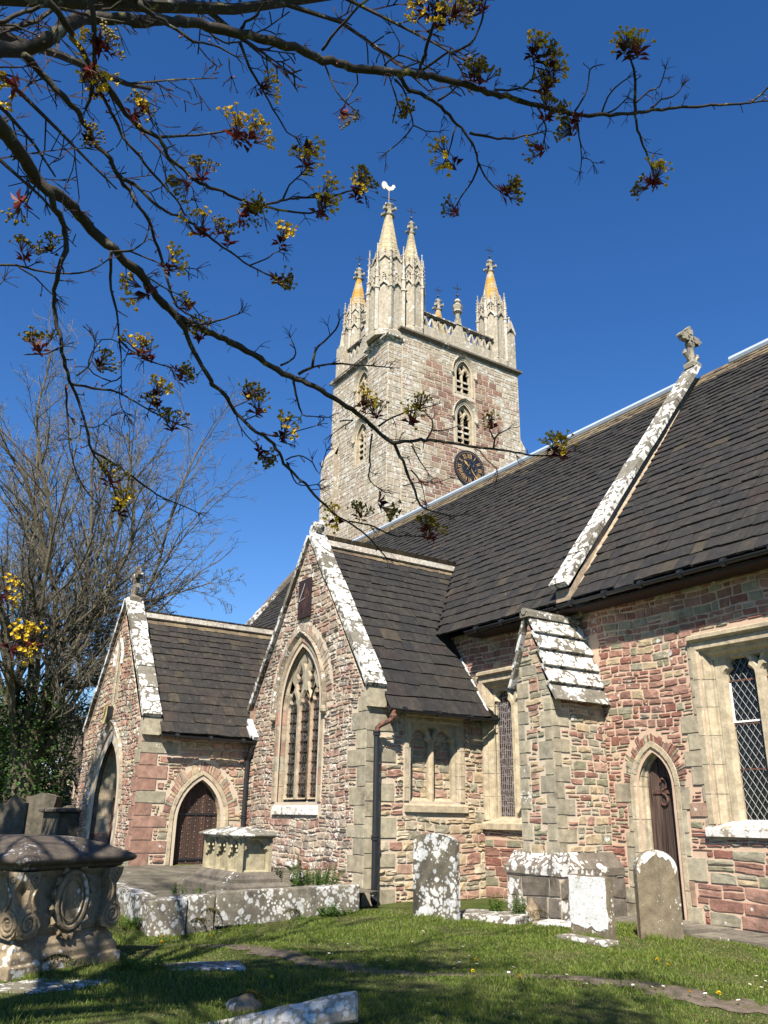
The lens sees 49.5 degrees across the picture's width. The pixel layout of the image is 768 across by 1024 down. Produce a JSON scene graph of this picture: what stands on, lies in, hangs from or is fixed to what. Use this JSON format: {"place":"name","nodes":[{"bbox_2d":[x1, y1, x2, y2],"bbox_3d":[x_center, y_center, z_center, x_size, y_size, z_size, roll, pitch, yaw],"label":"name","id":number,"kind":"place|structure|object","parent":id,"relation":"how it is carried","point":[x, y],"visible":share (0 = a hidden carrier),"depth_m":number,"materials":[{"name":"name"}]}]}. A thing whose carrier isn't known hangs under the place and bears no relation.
{"place":"outdoors","nodes":[
{"label":"outdoors","id":0,"kind":"place"},
{"bbox_2d":[0,864,767,1023],"bbox_3d":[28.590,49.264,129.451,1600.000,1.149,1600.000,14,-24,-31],"label":"ground","id":1,"kind":"structure","parent":0,"point":[481,903],"depth_m":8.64,"materials":[{"name":"green plant"}]},
{"bbox_2d":[0,796,28,833],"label":"headstone","id":2,"kind":"object","parent":1,"relation":"on","point":[13,813],"visible":0.84,"depth_m":22.90,"materials":[{"name":"grey stone"}]},
{"bbox_2d":[0,699,83,802],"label":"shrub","id":3,"kind":"object","parent":1,"relation":"on","point":[78,763],"visible":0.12,"depth_m":46.09,"materials":[{"name":"plant"}]},
{"bbox_2d":[0,691,83,805],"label":"shrub","id":4,"kind":"object","parent":1,"relation":"on","point":[5,772],"visible":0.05,"depth_m":50.27,"materials":[{"name":"green plant"}]},
{"bbox_2d":[25,793,61,834],"bbox_3d":[-10.799,9.632,26.278,0.974,1.474,0.524,1,-20,0],"label":"headstone","id":5,"kind":"object","parent":1,"relation":"on","point":[36,802],"visible":0.59,"depth_m":26.15,"materials":[{"name":"grey stone"}]},
{"bbox_2d":[0,978,112,993],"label":"ledger slab","id":6,"kind":"structure","parent":1,"relation":"on","point":[15,986],"depth_m":8.27,"materials":[{"name":"stone"}]},
{"bbox_2d":[39,808,81,836],"bbox_3d":[-9.434,9.275,24.675,1.160,0.970,2.260,14,-24,-31],"label":"chest tomb","id":7,"kind":"object","parent":1,"relation":"on","point":[61,821],"visible":0.63,"depth_m":23.90,"materials":[{"name":"grey stone"}]},
{"bbox_2d":[49,735,83,807],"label":"gabled cottage","id":8,"kind":"structure","parent":1,"relation":"on","point":[73,794],"depth_m":55.39,"materials":[{"name":"stone"}]},
{"bbox_2d":[63,780,74,801],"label":"window","id":9,"kind":"structure","parent":8,"relation":"in","point":[69,780],"depth_m":55.30,"materials":[{"name":"stone"}]},
{"bbox_2d":[0,834,136,981],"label":"chest tomb","id":10,"kind":"object","parent":1,"relation":"on","point":[58,894],"visible":1,"depth_m":9.33,"materials":[{"name":"stone"}]},
{"bbox_2d":[40,953,73,966],"bbox_3d":[-3.417,4.689,8.723,0.344,0.116,0.342,14,-24,-31],"label":"moss cushion","id":11,"kind":"object","parent":10,"relation":"on","point":[45,960],"visible":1,"depth_m":8.71,"materials":[{"name":"green plant"}]},
{"bbox_2d":[56,692,87,745],"bbox_3d":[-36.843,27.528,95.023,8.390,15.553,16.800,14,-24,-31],"label":"shrub","id":12,"kind":"object","parent":1,"relation":"on","point":[69,741],"visible":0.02,"depth_m":93.36,"materials":[{"name":"green plant"}]},
{"bbox_2d":[114,914,141,928],"bbox_3d":[-4.230,6.675,13.595,0.628,0.201,0.563,-4,-21,14],"label":"weed","id":13,"kind":"object","parent":1,"relation":"on","point":[133,923],"visible":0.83,"depth_m":13.52,"materials":[{"name":"green plant"}]},
{"bbox_2d":[0,300,276,803],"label":"bare tree","id":14,"kind":"object","parent":1,"relation":"on","point":[75,613],"visible":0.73,"depth_m":37.53,"materials":[{"name":"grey plant"}]},
{"bbox_2d":[0,675,75,807],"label":"ivy","id":15,"kind":"object","parent":14,"relation":"attached to","point":[47,780],"visible":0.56,"depth_m":35.20,"materials":[{"name":"green plant"}]},
{"bbox_2d":[118,953,165,972],"bbox_3d":[-2.594,4.922,9.105,0.484,0.185,0.568,-11,-23,29],"label":"weed","id":16,"kind":"object","parent":1,"relation":"on","point":[157,960],"visible":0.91,"depth_m":9.03,"materials":[{"name":"green plant"}]},
{"bbox_2d":[157,960,245,970],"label":"ledger slab","id":17,"kind":"structure","parent":1,"relation":"on","point":[231,965],"depth_m":9.41,"materials":[{"name":"stone"}]},
{"bbox_2d":[226,993,262,1012],"bbox_3d":[-1.273,4.572,7.644,0.365,0.272,0.432,14,-24,-31],"label":"loose stone","id":18,"kind":"object","parent":1,"relation":"on","point":[245,1001],"visible":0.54,"depth_m":7.57,"materials":[{"name":"grey stone"}]},
{"bbox_2d":[116,864,376,936],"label":"stone platform","id":19,"kind":"structure","parent":1,"relation":"on","point":[150,898],"depth_m":14.43,"materials":[{"name":"grey stone"}]},
{"bbox_2d":[169,882,187,893],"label":"weed","id":20,"kind":"object","parent":19,"relation":"on","point":[175,889],"visible":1,"depth_m":14.01,"materials":[{"name":"green plant"}]},
{"bbox_2d":[191,917,204,922],"bbox_3d":[-3.056,6.709,13.699,0.245,0.088,0.247,14,-24,-31],"label":"moss cushion","id":21,"kind":"object","parent":19,"relation":"on","point":[201,919],"visible":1,"depth_m":13.66,"materials":[{"name":"green plant"}]},
{"bbox_2d":[192,885,209,893],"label":"weed","id":22,"kind":"object","parent":19,"relation":"on","point":[200,890],"visible":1,"depth_m":14.23,"materials":[{"name":"green plant"}]},
{"bbox_2d":[201,907,219,914],"bbox_3d":[-2.883,6.636,13.869,0.324,0.107,0.322,14,-24,-31],"label":"moss cushion","id":23,"kind":"object","parent":19,"relation":"on","point":[210,908],"visible":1,"depth_m":13.81,"materials":[{"name":"green plant"}]},
{"bbox_2d":[183,826,290,892],"bbox_3d":[-2.783,6.575,15.764,1.240,1.160,2.160,14,-24,-31],"label":"chest tomb","id":24,"kind":"object","parent":19,"relation":"on","point":[237,858],"visible":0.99,"depth_m":15.28,"materials":[{"name":"stone"}]},
{"bbox_2d":[271,865,284,881],"bbox_3d":[-2.083,6.892,15.831,0.428,0.379,0.434,14,-24,-31],"label":"weed","id":25,"kind":"object","parent":19,"relation":"on","point":[279,874],"visible":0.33,"depth_m":15.86,"materials":[{"name":"green plant"}]},
{"bbox_2d":[291,852,301,885],"bbox_3d":[-1.672,6.803,15.881,0.235,0.598,0.372,14,-24,-31],"label":"weed","id":26,"kind":"object","parent":19,"relation":"on","point":[296,873],"visible":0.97,"depth_m":15.83,"materials":[{"name":"green plant"}]},
{"bbox_2d":[289,872,306,885],"bbox_3d":[-1.659,7.149,16.255,0.347,0.277,0.460,14,-24,-31],"label":"loose stone","id":27,"kind":"object","parent":19,"relation":"on","point":[302,876],"visible":0.38,"depth_m":16.13,"materials":[{"name":"grey stone"}]},
{"bbox_2d":[285,859,299,870],"bbox_3d":[-1.775,6.943,16.401,0.289,0.235,0.399,14,-24,-31],"label":"loose stone","id":28,"kind":"object","parent":27,"relation":"on","point":[289,863],"visible":0.63,"depth_m":16.32,"materials":[{"name":"white stone"}]},
{"bbox_2d":[288,862,344,885],"bbox_3d":[-1.350,6.988,16.109,1.003,0.422,1.101,14,-24,-31],"label":"weed","id":29,"kind":"object","parent":19,"relation":"on","point":[319,881],"visible":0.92,"depth_m":15.96,"materials":[{"name":"green plant"}]},
{"bbox_2d":[235,990,265,1000],"bbox_3d":[-1.273,4.590,7.899,0.306,0.106,0.299,14,-24,-31],"label":"moss cushion","id":30,"kind":"object","parent":1,"relation":"on","point":[253,993],"visible":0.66,"depth_m":7.91,"materials":[{"name":"green plant"}]},
{"bbox_2d":[202,991,357,1023],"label":"fallen slab","id":31,"kind":"object","parent":1,"relation":"on","point":[339,1008],"depth_m":6.87,"materials":[{"name":"grey stone"}]},
{"bbox_2d":[284,908,299,914],"bbox_3d":[-1.617,7.015,14.646,0.306,0.097,0.306,14,-24,-31],"label":"moss cushion","id":32,"kind":"object","parent":1,"relation":"on","point":[297,911],"visible":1,"depth_m":14.59,"materials":[{"name":"plant"}]},
{"bbox_2d":[316,902,351,916],"bbox_3d":[-0.926,7.086,14.824,0.646,0.250,0.605,14,-24,-31],"label":"weed","id":33,"kind":"object","parent":1,"relation":"on","point":[331,912],"visible":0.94,"depth_m":14.72,"materials":[{"name":"green plant"}]},
{"bbox_2d":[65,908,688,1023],"bbox_3d":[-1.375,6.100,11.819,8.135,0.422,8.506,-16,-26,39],"label":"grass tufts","id":34,"kind":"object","parent":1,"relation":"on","point":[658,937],"visible":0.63,"depth_m":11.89,"materials":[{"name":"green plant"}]},
{"bbox_2d":[0,0,767,665],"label":"maple tree","id":35,"kind":"object","parent":1,"relation":"on","point":[94,16],"visible":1,"depth_m":3.64,"materials":[{"name":"brown plant"}]},
{"bbox_2d":[13,905,764,1021],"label":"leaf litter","id":36,"kind":"object","parent":1,"relation":"on","point":[101,999],"visible":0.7,"depth_m":8.81,"materials":[{"name":"plant"}]},
{"bbox_2d":[76,181,767,933],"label":"church","id":37,"kind":"structure","parent":1,"relation":"on","point":[538,679],"depth_m":19.29,"materials":[{"name":"stone"}]},
{"bbox_2d":[173,781,216,863],"bbox_3d":[-4.822,8.062,21.210,1.190,2.389,0.078,14,-24,-31],"label":"door","id":38,"kind":"structure","parent":37,"relation":"in","point":[197,812],"depth_m":21.21,"materials":[{"name":"brown wood"}]},
{"bbox_2d":[270,631,326,814],"bbox_3d":[-2.011,5.082,20.381,0.467,4.361,2.790,14,-24,-31],"label":"window","id":39,"kind":"structure","parent":37,"relation":"in","point":[297,771],"depth_m":20.58,"materials":[{"name":"stone"}]},
{"bbox_2d":[351,418,365,465],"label":"belfry window","id":40,"kind":"structure","parent":37,"relation":"in","point":[362,431],"depth_m":43.61,"materials":[{"name":"stone"}]},
{"bbox_2d":[355,497,363,520],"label":"slit window","id":41,"kind":"structure","parent":37,"relation":"in","point":[359,497],"depth_m":42.10,"materials":[{"name":"stone"}]},
{"bbox_2d":[353,366,367,409],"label":"belfry window","id":42,"kind":"structure","parent":37,"relation":"in","point":[363,381],"depth_m":44.73,"materials":[{"name":"stone"}]},
{"bbox_2d":[404,713,468,812],"bbox_3d":[1.104,5.587,18.563,1.712,2.080,0.306,14,-24,-31],"label":"blocked window","id":43,"kind":"structure","parent":37,"relation":"in","point":[450,732],"depth_m":18.63,"materials":[{"name":"stone"}]},
{"bbox_2d":[451,355,477,398],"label":"belfry window","id":44,"kind":"structure","parent":37,"relation":"in","point":[460,377],"depth_m":43.74,"materials":[{"name":"stone"}]},
{"bbox_2d":[452,398,478,448],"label":"belfry window","id":45,"kind":"structure","parent":37,"relation":"in","point":[461,435],"depth_m":42.85,"materials":[{"name":"stone"}]},
{"bbox_2d":[476,666,521,829],"bbox_3d":[2.942,5.221,18.599,0.460,3.510,2.172,14,-24,-31],"label":"window","id":46,"kind":"structure","parent":37,"relation":"in","point":[500,738],"depth_m":19.02,"materials":[{"name":"stone"}]},
{"bbox_2d":[648,757,684,919],"bbox_3d":[5.105,5.804,15.013,0.109,2.879,0.780,14,-24,-31],"label":"door","id":47,"kind":"structure","parent":37,"relation":"in","point":[664,833],"depth_m":15.19,"materials":[{"name":"brown wood"}]},
{"bbox_2d":[685,620,767,837],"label":"window","id":48,"kind":"structure","parent":37,"relation":"in","point":[734,669],"depth_m":14.27,"materials":[{"name":"stone"}]},
{"bbox_2d":[413,833,459,920],"bbox_3d":[0.908,6.394,14.518,0.916,1.496,0.126,-15,-25,36],"label":"headstone","id":49,"kind":"object","parent":1,"relation":"on","point":[436,876],"visible":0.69,"depth_m":14.48,"materials":[{"name":"stone"}]},
{"bbox_2d":[460,909,528,923],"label":"ledger slab","id":50,"kind":"structure","parent":1,"relation":"on","point":[503,917],"depth_m":14.38,"materials":[{"name":"stone"}]},
{"bbox_2d":[488,892,505,911],"bbox_3d":[2.046,7.083,15.100,0.374,0.353,0.248,0,-20,3],"label":"weed","id":51,"kind":"object","parent":50,"relation":"on","point":[495,906],"visible":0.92,"depth_m":15.07,"materials":[{"name":"green plant"}]},
{"bbox_2d":[510,893,526,913],"bbox_3d":[2.413,6.992,14.817,0.374,0.399,0.416,-3,-21,11],"label":"weed","id":52,"kind":"object","parent":50,"relation":"on","point":[518,910],"visible":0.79,"depth_m":14.77,"materials":[{"name":"green plant"}]},
{"bbox_2d":[528,909,547,916],"bbox_3d":[2.700,7.036,14.626,0.424,0.134,0.424,14,-24,-31],"label":"moss cushion","id":53,"kind":"object","parent":50,"relation":"on","point":[536,913],"visible":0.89,"depth_m":14.52,"materials":[{"name":"plant"}]},
{"bbox_2d":[524,897,539,921],"bbox_3d":[2.595,7.144,14.720,0.303,0.656,0.372,4,-20,-8],"label":"loose stone","id":54,"kind":"object","parent":1,"relation":"on","point":[531,905],"visible":0.54,"depth_m":14.62,"materials":[{"name":"beige stone"}]},
{"bbox_2d":[532,919,570,927],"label":"ledger slab","id":55,"kind":"structure","parent":1,"relation":"on","point":[549,922],"depth_m":13.80,"materials":[{"name":"stone"}]},
{"bbox_2d":[556,933,618,946],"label":"ledger slab","id":56,"kind":"structure","parent":1,"relation":"on","point":[602,942],"depth_m":11.76,"materials":[{"name":"stone"}]},
{"bbox_2d":[568,874,615,939],"bbox_3d":[3.057,5.866,12.284,0.147,0.942,0.746,14,-24,-32],"label":"headstone","id":57,"kind":"object","parent":1,"relation":"on","point":[591,900],"visible":0.75,"depth_m":12.21,"materials":[{"name":"white stone"}]},
{"bbox_2d":[633,849,684,939],"bbox_3d":[4.052,5.705,12.333,0.658,1.318,0.138,3,-20,-5],"label":"headstone","id":58,"kind":"object","parent":1,"relation":"on","point":[657,894],"visible":0.84,"depth_m":12.29,"materials":[{"name":"brown stone"}]},
{"bbox_2d":[0,0,767,725],"label":"sky","id":59,"kind":"structure","parent":0,"point":[598,283],"materials":[{"name":"blue"}]},
{"bbox_2d":[122,944,767,1013],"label":"path","id":60,"kind":"structure","parent":0,"point":[699,997],"depth_m":8.90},
{"bbox_2d":[615,915,767,948],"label":"paving","id":61,"kind":"structure","parent":0,"point":[697,929],"depth_m":12.85,"materials":[{"name":"beige stone"}]}
]}

